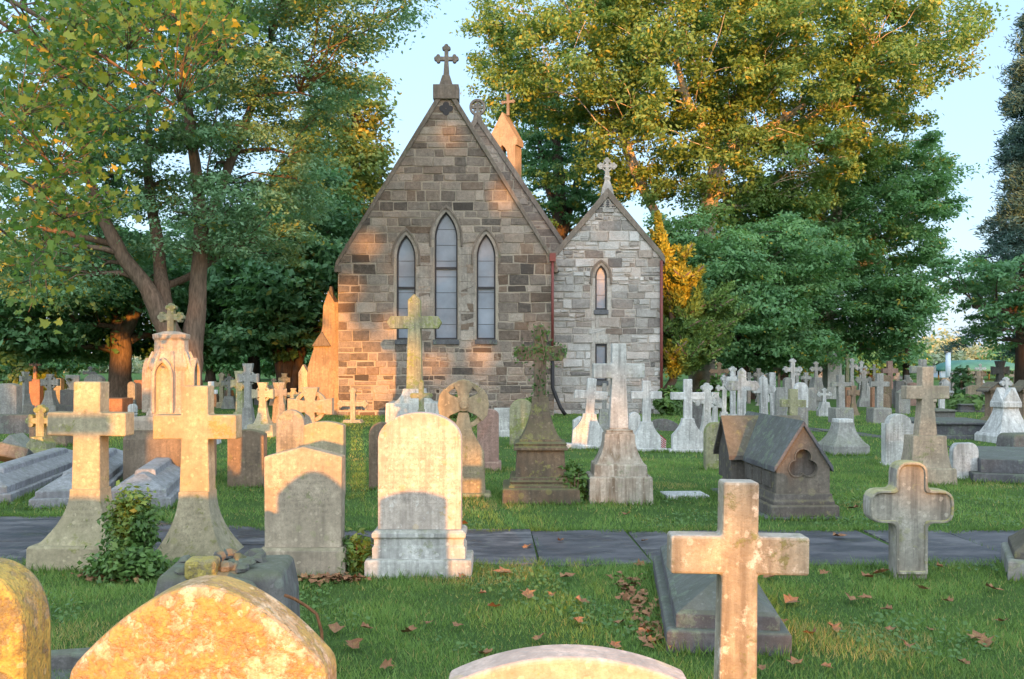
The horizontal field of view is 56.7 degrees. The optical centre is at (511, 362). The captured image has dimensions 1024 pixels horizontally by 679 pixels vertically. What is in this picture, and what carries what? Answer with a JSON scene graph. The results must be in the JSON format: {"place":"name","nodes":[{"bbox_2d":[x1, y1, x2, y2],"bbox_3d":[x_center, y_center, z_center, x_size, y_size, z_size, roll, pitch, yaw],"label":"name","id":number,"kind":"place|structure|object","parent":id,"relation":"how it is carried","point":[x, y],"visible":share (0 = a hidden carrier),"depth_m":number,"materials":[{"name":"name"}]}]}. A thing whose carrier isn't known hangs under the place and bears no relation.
{"place":"outdoors","nodes":[
{"label":"outdoors","id":0,"kind":"place"},
{"bbox_2d":[0,516,1018,567],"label":"path","id":1,"kind":"structure","parent":0,"point":[20,535],"depth_m":8.97,"materials":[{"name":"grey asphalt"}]},
{"bbox_2d":[0,372,1023,678],"bbox_3d":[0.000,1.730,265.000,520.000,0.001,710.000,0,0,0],"label":"ground","id":2,"kind":"structure","parent":0,"point":[582,574],"depth_m":7.13,"materials":[{"name":"green plant"}]},
{"bbox_2d":[0,383,21,413],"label":"headstone","id":3,"kind":"object","parent":2,"relation":"on","point":[10,398],"visible":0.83,"depth_m":24.00,"materials":[{"name":"grey stone"}]},
{"bbox_2d":[0,442,33,461],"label":"slab","id":4,"kind":"structure","parent":2,"relation":"on","point":[8,452],"depth_m":15.08,"materials":[{"name":"grey stone"}]},
{"bbox_2d":[0,414,47,433],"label":"headstone","id":5,"kind":"object","parent":2,"relation":"on","point":[13,424],"visible":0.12,"depth_m":23.00,"materials":[{"name":"grey stone"}]},
{"bbox_2d":[0,558,50,678],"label":"headstone","id":6,"kind":"object","parent":2,"relation":"on","point":[25,634],"visible":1,"depth_m":2.19,"materials":[{"name":"stone"}]},
{"bbox_2d":[19,372,34,413],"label":"cross monument","id":7,"kind":"object","parent":2,"relation":"on","point":[25,378],"visible":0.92,"depth_m":30.15,"materials":[{"name":"grey stone"}]},
{"bbox_2d":[29,379,42,405],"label":"headstone","id":8,"kind":"object","parent":2,"relation":"on","point":[36,392],"visible":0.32,"depth_m":36.00,"materials":[{"name":"orange stone"}]},
{"bbox_2d":[0,448,72,503],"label":"ledger tomb","id":9,"kind":"object","parent":2,"relation":"on","point":[21,476],"visible":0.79,"depth_m":12.87,"materials":[{"name":"grey stone"}]},
{"bbox_2d":[2,366,72,398],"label":"bush","id":10,"kind":"object","parent":2,"relation":"on","point":[45,371],"visible":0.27,"depth_m":42.66,"materials":[{"name":"green plant"}]},
{"bbox_2d":[25,404,58,452],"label":"cross monument","id":11,"kind":"object","parent":2,"relation":"on","point":[41,440],"visible":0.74,"depth_m":17.20,"materials":[{"name":"beige stone"}]},
{"bbox_2d":[35,374,64,413],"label":"cross monument","id":12,"kind":"object","parent":2,"relation":"on","point":[50,400],"visible":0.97,"depth_m":30.27,"materials":[{"name":"grey stone"}]},
{"bbox_2d":[0,344,101,380],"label":"tree","id":13,"kind":"object","parent":2,"relation":"on","point":[64,365],"visible":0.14,"depth_m":92.01,"materials":[{"name":"green plant"}]},
{"bbox_2d":[51,647,90,678],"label":"grave kerb","id":14,"kind":"structure","parent":2,"relation":"on","point":[65,659],"depth_m":5.30,"materials":[{"name":"grey stone"}]},
{"bbox_2d":[29,448,122,508],"bbox_3d":[-5.970,1.570,13.515,0.720,0.420,4.723,0,0,-16],"label":"ledger tomb","id":15,"kind":"object","parent":2,"relation":"on","point":[55,492],"visible":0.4,"depth_m":11.39,"materials":[{"name":"grey stone"}]},
{"bbox_2d":[26,381,133,571],"bbox_3d":[-3.641,0.972,8.196,0.769,1.616,0.692,1,0,0],"label":"cross monument","id":16,"kind":"object","parent":2,"relation":"on","point":[91,423],"visible":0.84,"depth_m":8.10,"materials":[{"name":"stone"}]},
{"bbox_2d":[0,222,246,397],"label":"tree","id":17,"kind":"object","parent":2,"relation":"on","point":[118,326],"visible":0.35,"depth_m":39.01,"materials":[{"name":"green plant"}]},
{"bbox_2d":[71,537,180,586],"bbox_3d":[-3.058,1.570,7.543,0.801,0.376,0.581,0,0,0],"label":"ivy","id":18,"kind":"object","parent":2,"relation":"on","point":[117,564],"visible":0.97,"depth_m":7.44,"materials":[{"name":"green plant"}]},
{"bbox_2d":[96,480,169,554],"bbox_3d":[-3.088,1.347,7.723,0.527,0.813,0.618,0,0,-37],"label":"ivy bush","id":19,"kind":"object","parent":2,"relation":"on","point":[133,519],"visible":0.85,"depth_m":7.65,"materials":[{"name":"green plant"}]},
{"bbox_2d":[0,0,287,333],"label":"sycamore tree","id":20,"kind":"object","parent":2,"relation":"on","point":[63,16],"visible":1,"depth_m":8.65,"materials":[{"name":"green plant"}]},
{"bbox_2d":[111,457,179,508],"bbox_3d":[-4.879,1.550,13.268,0.780,0.460,4.410,0,0,-12],"label":"ledger tomb","id":21,"kind":"object","parent":2,"relation":"on","point":[160,476],"visible":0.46,"depth_m":11.51,"materials":[{"name":"grey stone"}]},
{"bbox_2d":[123,303,216,480],"bbox_3d":[-4.920,0.462,13.700,1.001,2.636,1.000,0,0,0],"label":"monument","id":22,"kind":"object","parent":2,"relation":"on","point":[171,367],"visible":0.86,"depth_m":13.39,"materials":[{"name":"beige stone"}]},
{"bbox_2d":[153,385,243,560],"bbox_3d":[-2.827,0.994,8.534,0.766,1.572,0.689,0,0,0],"label":"cross monument","id":23,"kind":"object","parent":2,"relation":"on","point":[197,426],"visible":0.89,"depth_m":8.43,"materials":[{"name":"stone"}]},
{"bbox_2d":[70,575,336,678],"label":"headstone","id":24,"kind":"object","parent":2,"relation":"on","point":[213,627],"visible":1,"depth_m":2.05,"materials":[{"name":"orange stone"}]},
{"bbox_2d":[139,325,272,381],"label":"tree","id":25,"kind":"object","parent":2,"relation":"on","point":[212,369],"visible":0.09,"depth_m":85.04,"materials":[{"name":"green plant"}]},
{"bbox_2d":[154,547,299,616],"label":"broken plinth","id":26,"kind":"structure","parent":2,"relation":"on","point":[275,576],"depth_m":5.00,"materials":[{"name":"grey stone"}]},
{"bbox_2d":[0,0,454,384],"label":"tree","id":27,"kind":"object","parent":2,"relation":"on","point":[212,241],"visible":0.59,"depth_m":26.68,"materials":[{"name":"green plant"}]},
{"bbox_2d":[230,371,243,413],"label":"cross monument","id":28,"kind":"object","parent":2,"relation":"on","point":[239,387],"visible":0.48,"depth_m":25.17,"materials":[{"name":"beige stone"}]},
{"bbox_2d":[159,199,332,389],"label":"tree","id":29,"kind":"object","parent":2,"relation":"on","point":[256,362],"visible":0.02,"depth_m":45.62,"materials":[{"name":"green plant"}]},
{"bbox_2d":[227,429,266,488],"bbox_3d":[-3.658,1.351,13.103,0.501,0.857,0.200,0,0,0],"label":"headstone","id":30,"kind":"object","parent":2,"relation":"on","point":[246,452],"visible":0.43,"depth_m":13.00,"materials":[{"name":"grey stone"}]},
{"bbox_2d":[237,363,258,428],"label":"cross monument","id":31,"kind":"object","parent":2,"relation":"on","point":[248,378],"visible":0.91,"depth_m":23.68,"materials":[{"name":"grey stone"}]},
{"bbox_2d":[247,382,275,436],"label":"cross monument","id":32,"kind":"object","parent":2,"relation":"on","point":[262,393],"visible":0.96,"depth_m":22.23,"materials":[{"name":"stone"}]},
{"bbox_2d":[177,162,369,398],"bbox_3d":[-10.095,-3.446,42.145,8.414,10.814,12.546,0,0,0],"label":"tree","id":33,"kind":"object","parent":2,"relation":"on","point":[279,310],"visible":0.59,"depth_m":39.64,"materials":[{"name":"green plant"}]},
{"bbox_2d":[270,382,286,422],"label":"cross monument","id":34,"kind":"object","parent":2,"relation":"on","point":[280,391],"visible":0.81,"depth_m":22.60,"materials":[{"name":"stone"}]},
{"bbox_2d":[276,409,305,452],"bbox_3d":[-2.880,1.196,12.360,0.365,1.167,0.120,0,0,0],"label":"headstone","id":35,"kind":"object","parent":2,"relation":"on","point":[291,423],"visible":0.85,"depth_m":12.30,"materials":[{"name":"grey stone"}]},
{"bbox_2d":[262,445,347,577],"bbox_3d":[-1.689,1.231,7.737,0.700,1.099,0.290,0,0,0],"label":"headstone","id":36,"kind":"object","parent":2,"relation":"on","point":[304,497],"visible":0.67,"depth_m":7.65,"materials":[{"name":"stone"}]},
{"bbox_2d":[287,387,333,423],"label":"cross monument","id":37,"kind":"object","parent":2,"relation":"on","point":[310,406],"visible":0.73,"depth_m":14.39,"materials":[{"name":"stone"}]},
{"bbox_2d":[304,421,345,495],"bbox_3d":[-2.388,1.264,12.100,0.505,1.033,0.200,0,0,0],"label":"headstone","id":38,"kind":"object","parent":2,"relation":"on","point":[328,435],"visible":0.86,"depth_m":12.00,"materials":[{"name":"stone"}]},
{"bbox_2d":[252,63,401,285],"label":"tree","id":39,"kind":"object","parent":2,"relation":"on","point":[370,161],"visible":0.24,"depth_m":46.53,"materials":[{"name":"green plant"}]},
{"bbox_2d":[298,572,371,587],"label":"leaf litter","id":40,"kind":"object","parent":2,"relation":"on","point":[328,576],"visible":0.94,"depth_m":7.46,"materials":[{"name":"brown plant"}]},
{"bbox_2d":[328,526,373,576],"bbox_3d":[-1.292,1.547,7.738,0.474,0.418,0.416,0,0,-41],"label":"ivy","id":41,"kind":"object","parent":2,"relation":"on","point":[358,552],"visible":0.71,"depth_m":7.70,"materials":[{"name":"green plant"}]},
{"bbox_2d":[337,388,368,422],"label":"cross monument","id":42,"kind":"object","parent":2,"relation":"on","point":[352,403],"visible":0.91,"depth_m":27.34,"materials":[{"name":"stone"}]},
{"bbox_2d":[369,422,385,489],"bbox_3d":[-1.772,1.294,12.896,0.336,0.973,0.120,0,0,0],"label":"headstone","id":43,"kind":"object","parent":2,"relation":"on","point":[375,430],"visible":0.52,"depth_m":12.84,"materials":[{"name":"grey stone"}]},
{"bbox_2d":[385,294,441,422],"bbox_3d":[-2.531,0.002,24.668,1.409,3.555,1.372,0,0,0],"label":"cross monument","id":44,"kind":"object","parent":2,"relation":"on","point":[414,322],"visible":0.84,"depth_m":24.50,"materials":[{"name":"stone"}]},
{"bbox_2d":[364,412,473,578],"bbox_3d":[-0.751,1.093,7.785,0.855,1.374,0.440,0,0,0],"label":"headstone","id":45,"kind":"object","parent":2,"relation":"on","point":[420,527],"visible":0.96,"depth_m":7.70,"materials":[{"name":"stone"}]},
{"bbox_2d":[438,379,491,498],"bbox_3d":[-0.626,0.997,12.208,0.722,1.566,0.400,0,0,-3],"label":"ringed cross","id":46,"kind":"object","parent":2,"relation":"on","point":[473,466],"visible":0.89,"depth_m":12.11,"materials":[{"name":"beige stone"}]},
{"bbox_2d":[308,44,664,415],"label":"church","id":47,"kind":"structure","parent":2,"relation":"on","point":[457,233],"depth_m":31.00,"materials":[{"name":"stone"}]},
{"bbox_2d":[391,228,420,343],"bbox_3d":[-3.464,-2.498,31.095,0.960,3.807,0.330,0,0,0],"label":"window","id":48,"kind":"structure","parent":47,"relation":"in","point":[404,247],"depth_m":31.16,"materials":[{"name":"glass"}]},
{"bbox_2d":[429,205,462,343],"bbox_3d":[-2.157,-2.874,31.095,1.095,4.559,0.330,0,0,0],"label":"window","id":49,"kind":"structure","parent":47,"relation":"in","point":[445,230],"depth_m":31.16,"materials":[{"name":"glass"}]},
{"bbox_2d":[471,227,500,343],"bbox_3d":[-0.849,-2.512,31.095,0.960,3.834,0.330,0,0,0],"label":"window","id":50,"kind":"structure","parent":47,"relation":"in","point":[486,244],"depth_m":31.16,"materials":[{"name":"glass"}]},
{"bbox_2d":[590,259,611,314],"bbox_3d":[3.005,-2.550,32.065,0.730,1.859,0.270,0,0,0],"label":"window","id":51,"kind":"structure","parent":47,"relation":"in","point":[601,270],"depth_m":32.04,"materials":[{"name":"glass"}]},
{"bbox_2d":[595,344,607,385],"bbox_3d":[3.005,0.066,32.065,0.490,1.412,0.270,0,0,0],"label":"window","id":52,"kind":"structure","parent":47,"relation":"in","point":[600,349],"depth_m":32.04,"materials":[{"name":"glass"}]},
{"bbox_2d":[477,408,500,470],"bbox_3d":[-0.383,1.260,15.197,0.423,1.040,0.370,0,0,0],"label":"headstone","id":53,"kind":"object","parent":2,"relation":"on","point":[488,432],"visible":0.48,"depth_m":15.07,"materials":[{"name":"pink stone"}]},
{"bbox_2d":[494,408,509,436],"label":"headstone","id":54,"kind":"object","parent":2,"relation":"on","point":[504,422],"visible":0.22,"depth_m":22.11,"materials":[{"name":"stone"}]},
{"bbox_2d":[12,328,1000,372],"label":"woods","id":55,"kind":"object","parent":2,"relation":"on","point":[137,367],"visible":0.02,"depth_m":152.81,"materials":[{"name":"green plant"}]},
{"bbox_2d":[4,483,1023,659],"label":"clover","id":56,"kind":"object","parent":2,"relation":"on","point":[916,637],"visible":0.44,"depth_m":6.53,"materials":[{"name":"green plant"}]},
{"bbox_2d":[510,399,530,444],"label":"headstone","id":57,"kind":"object","parent":2,"relation":"on","point":[520,409],"visible":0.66,"depth_m":19.50,"materials":[{"name":"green stone"}]},
{"bbox_2d":[502,323,579,504],"bbox_3d":[0.354,0.643,11.960,0.956,2.274,0.956,0,0,0],"label":"cross monument","id":58,"kind":"object","parent":2,"relation":"on","point":[540,446],"visible":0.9,"depth_m":11.66,"materials":[{"name":"stone"}]},
{"bbox_2d":[513,324,566,401],"bbox_3d":[0.352,0.173,11.979,0.680,1.321,0.342,0,0,0],"label":"climbing ivy","id":59,"kind":"object","parent":58,"relation":"attached to","point":[541,349],"visible":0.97,"depth_m":11.86,"materials":[{"name":"green plant"}]},
{"bbox_2d":[449,644,685,678],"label":"headstone","id":60,"kind":"object","parent":2,"relation":"on","point":[566,661],"visible":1,"depth_m":2.09,"materials":[{"name":"stone"}]},
{"bbox_2d":[505,86,636,239],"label":"tree","id":61,"kind":"object","parent":2,"relation":"on","point":[561,204],"visible":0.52,"depth_m":60.55,"materials":[{"name":"green plant"}]},
{"bbox_2d":[556,458,589,502],"bbox_3d":[0.752,1.474,11.718,0.516,0.562,0.501,0,0,0],"label":"ivy","id":62,"kind":"object","parent":2,"relation":"on","point":[576,478],"visible":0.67,"depth_m":11.60,"materials":[{"name":"green plant"}]},
{"bbox_2d":[566,378,607,449],"bbox_3d":[1.545,1.048,18.917,0.855,1.467,0.299,4,0,0],"label":"cross monument","id":63,"kind":"object","parent":2,"relation":"on","point":[587,430],"visible":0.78,"depth_m":18.81,"materials":[{"name":"white stone"}]},
{"bbox_2d":[585,343,652,504],"bbox_3d":[1.326,0.772,11.823,0.781,2.017,0.664,0,0,0],"label":"cross monument","id":64,"kind":"object","parent":2,"relation":"on","point":[618,471],"visible":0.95,"depth_m":11.64,"materials":[{"name":"stone"}]},
{"bbox_2d":[605,571,671,648],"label":"leaf litter","id":65,"kind":"object","parent":2,"relation":"on","point":[627,596],"visible":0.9,"depth_m":6.55,"materials":[{"name":"brown plant"}]},
{"bbox_2d":[631,381,666,451],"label":"cross monument","id":66,"kind":"object","parent":2,"relation":"on","point":[647,437],"visible":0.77,"depth_m":18.30,"materials":[{"name":"white stone"}]},
{"bbox_2d":[652,385,682,415],"bbox_3d":[5.137,1.260,30.966,1.105,1.069,1.034,0,0,32],"label":"bush","id":67,"kind":"object","parent":2,"relation":"on","point":[666,404],"visible":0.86,"depth_m":30.78,"materials":[{"name":"green plant"}]},
{"bbox_2d":[668,379,704,452],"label":"cross monument","id":68,"kind":"object","parent":2,"relation":"on","point":[686,434],"visible":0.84,"depth_m":18.11,"materials":[{"name":"white stone"}]},
{"bbox_2d":[648,210,754,396],"bbox_3d":[6.861,-1.858,34.666,3.791,7.466,2.645,0,0,0],"label":"conifer","id":69,"kind":"object","parent":2,"relation":"on","point":[697,326],"visible":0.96,"depth_m":34.13,"materials":[{"name":"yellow plant"}]},
{"bbox_2d":[692,383,721,433],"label":"cross monument","id":70,"kind":"object","parent":2,"relation":"on","point":[709,400],"visible":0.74,"depth_m":20.64,"materials":[{"name":"stone"}]},
{"bbox_2d":[703,422,718,470],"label":"headstone","id":71,"kind":"object","parent":2,"relation":"on","point":[710,459],"visible":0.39,"depth_m":15.19,"materials":[{"name":"green stone"}]},
{"bbox_2d":[696,375,736,412],"bbox_3d":[7.218,1.111,32.989,1.589,1.390,1.665,0,0,31],"label":"bush","id":72,"kind":"object","parent":2,"relation":"on","point":[714,382],"visible":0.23,"depth_m":32.70,"materials":[{"name":"green plant"}]},
{"bbox_2d":[653,544,791,656],"bbox_3d":[1.409,1.570,6.726,0.730,0.420,2.226,0,0,6],"label":"ledger tomb","id":73,"kind":"object","parent":2,"relation":"on","point":[687,603],"visible":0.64,"depth_m":5.73,"materials":[{"name":"grey stone"}]},
{"bbox_2d":[449,0,1010,391],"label":"tree","id":74,"kind":"object","parent":2,"relation":"on","point":[730,136],"visible":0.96,"depth_m":47.88,"materials":[{"name":"green plant"}]},
{"bbox_2d":[667,479,808,678],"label":"latin cross","id":75,"kind":"object","parent":2,"relation":"on","point":[737,553],"visible":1,"depth_m":4.18,"materials":[{"name":"stone"}]},
{"bbox_2d":[724,368,759,414],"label":"cross monument","id":76,"kind":"object","parent":2,"relation":"on","point":[741,385],"visible":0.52,"depth_m":19.63,"materials":[{"name":"white stone"}]},
{"bbox_2d":[642,206,865,398],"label":"tree","id":77,"kind":"object","parent":2,"relation":"on","point":[758,275],"visible":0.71,"depth_m":43.26,"materials":[{"name":"green plant"}]},
{"bbox_2d":[751,375,775,413],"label":"cross monument","id":78,"kind":"object","parent":2,"relation":"on","point":[764,389],"visible":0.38,"depth_m":21.13,"materials":[{"name":"white stone"}]},
{"bbox_2d":[711,411,841,519],"bbox_3d":[3.181,1.212,11.640,1.020,1.137,2.460,0,0,-3],"label":"house tomb","id":79,"kind":"object","parent":2,"relation":"on","point":[783,461],"visible":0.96,"depth_m":10.61,"materials":[{"name":"grey stone"}]},
{"bbox_2d":[774,387,786,414],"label":"headstone","id":80,"kind":"object","parent":2,"relation":"on","point":[780,393],"visible":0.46,"depth_m":23.00,"materials":[{"name":"grey stone"}]},
{"bbox_2d":[780,389,805,419],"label":"cross monument","id":81,"kind":"object","parent":2,"relation":"on","point":[792,403],"visible":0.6,"depth_m":19.11,"materials":[{"name":"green stone"}]},
{"bbox_2d":[809,361,823,406],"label":"cross monument","id":82,"kind":"object","parent":2,"relation":"on","point":[816,382],"visible":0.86,"depth_m":37.04,"materials":[{"name":"grey stone"}]},
{"bbox_2d":[822,353,841,398],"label":"headstone","id":83,"kind":"object","parent":2,"relation":"on","point":[828,376],"visible":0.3,"depth_m":45.00,"materials":[{"name":"stone"}]},
{"bbox_2d":[688,128,987,377],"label":"tree","id":84,"kind":"object","parent":2,"relation":"on","point":[906,195],"visible":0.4,"depth_m":51.75,"materials":[{"name":"green plant"}]},
{"bbox_2d":[828,375,853,421],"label":"cross monument","id":85,"kind":"object","parent":2,"relation":"on","point":[840,409],"visible":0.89,"depth_m":27.18,"materials":[{"name":"grey stone"}]},
{"bbox_2d":[818,418,869,455],"bbox_3d":[6.261,1.421,17.956,0.718,0.718,0.720,0,0,-8],"label":"pedestal","id":86,"kind":"object","parent":2,"relation":"on","point":[842,436],"visible":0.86,"depth_m":17.74,"materials":[{"name":"grey stone"}]},
{"bbox_2d":[855,370,871,406],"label":"cross monument","id":87,"kind":"object","parent":2,"relation":"on","point":[863,400],"visible":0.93,"depth_m":37.16,"materials":[{"name":"grey stone"}]},
{"bbox_2d":[866,373,891,422],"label":"cross monument","id":88,"kind":"object","parent":2,"relation":"on","point":[878,412],"visible":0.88,"depth_m":27.18,"materials":[{"name":"grey stone"}]},
{"bbox_2d":[849,336,937,378],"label":"tree","id":89,"kind":"object","parent":2,"relation":"on","point":[867,364],"visible":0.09,"depth_m":101.35,"materials":[{"name":"green plant"}]},
{"bbox_2d":[880,413,913,466],"bbox_3d":[6.466,1.318,15.890,0.580,0.923,0.320,0,0,0],"label":"headstone","id":90,"kind":"object","parent":2,"relation":"on","point":[895,427],"visible":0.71,"depth_m":15.79,"materials":[{"name":"stone"}]},
{"bbox_2d":[851,264,959,379],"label":"tree","id":91,"kind":"object","parent":2,"relation":"on","point":[899,357],"visible":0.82,"depth_m":50.94,"materials":[{"name":"green plant"}]},
{"bbox_2d":[863,460,953,578],"bbox_3d":[3.191,1.286,7.638,0.665,0.989,0.183,0,0,2],"label":"rounded cross","id":92,"kind":"object","parent":2,"relation":"on","point":[908,505],"visible":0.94,"depth_m":7.57,"materials":[{"name":"grey stone"}]},
{"bbox_2d":[901,367,956,485],"bbox_3d":[5.884,0.919,13.506,0.704,1.721,0.493,0,0,0],"label":"cross monument","id":93,"kind":"object","parent":2,"relation":"on","point":[925,443],"visible":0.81,"depth_m":13.41,"materials":[{"name":"stone"}]},
{"bbox_2d":[915,344,971,373],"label":"tree","id":94,"kind":"object","parent":2,"relation":"on","point":[938,356],"visible":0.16,"depth_m":116.42,"materials":[{"name":"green plant"}]},
{"bbox_2d":[909,417,986,439],"bbox_3d":[10.110,1.550,22.188,1.702,0.459,1.680,0,0,6],"label":"chest tomb","id":95,"kind":"object","parent":2,"relation":"on","point":[958,428],"visible":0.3,"depth_m":21.42,"materials":[{"name":"grey stone"}]},
{"bbox_2d":[936,392,984,410],"bbox_3d":[16.244,1.448,33.964,2.246,0.793,2.424,0,0,0],"label":"planting","id":96,"kind":"object","parent":2,"relation":"on","point":[953,400],"visible":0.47,"depth_m":33.36,"materials":[{"name":"green plant"}]},
{"bbox_2d":[950,364,975,394],"bbox_3d":[19.020,0.914,39.969,0.983,1.678,1.058,0,0,0],"label":"bush","id":97,"kind":"object","parent":2,"relation":"on","point":[963,381],"visible":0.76,"depth_m":39.90,"materials":[{"name":"green plant"}]},
{"bbox_2d":[949,442,978,478],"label":"headstone","id":98,"kind":"object","parent":2,"relation":"on","point":[963,457],"visible":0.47,"depth_m":13.91,"materials":[{"name":"white stone"}]},
{"bbox_2d":[914,249,1023,351],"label":"tree","id":99,"kind":"object","parent":2,"relation":"on","point":[1009,304],"visible":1,"depth_m":33.90,"materials":[{"name":"green plant"}]},
{"bbox_2d":[937,8,1023,383],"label":"cedar tree","id":100,"kind":"object","parent":2,"relation":"on","point":[1005,241],"visible":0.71,"depth_m":37.89,"materials":[{"name":"green plant"}]},
{"bbox_2d":[976,381,1002,420],"bbox_3d":[11.660,1.121,23.000,0.603,1.318,0.519,0,0,-10],"label":"gabled post","id":101,"kind":"object","parent":2,"relation":"on","point":[987,388],"visible":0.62,"depth_m":22.94,"materials":[{"name":"brown stone"}]},
{"bbox_2d":[969,446,1023,483],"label":"stone platform","id":102,"kind":"structure","parent":2,"relation":"on","point":[1001,463],"depth_m":13.63,"materials":[{"name":"grey stone"}]},
{"bbox_2d":[974,377,1023,442],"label":"ornate monument","id":103,"kind":"object","parent":2,"relation":"on","point":[1006,405],"visible":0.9,"depth_m":20.51,"materials":[{"name":"white stone"}]},
{"bbox_2d":[996,432,1023,446],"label":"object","id":104,"kind":"object","parent":2,"relation":"on","point":[1013,439],"visible":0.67,"depth_m":17.45,"materials":[{"name":"grey stone"}]},
{"bbox_2d":[1001,528,1023,581],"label":"pedestal","id":105,"kind":"object","parent":2,"relation":"on","point":[1012,551],"visible":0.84,"depth_m":7.61,"materials":[{"name":"grey stone"}]},
{"bbox_2d":[0,0,1023,352],"label":"sky","id":106,"kind":"structure","parent":0,"point":[969,120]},
{"bbox_2d":[936,360,1014,378],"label":"pavilion","id":107,"kind":"structure","parent":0,"point":[973,364],"depth_m":92.50,"materials":[{"name":"green fabric"}]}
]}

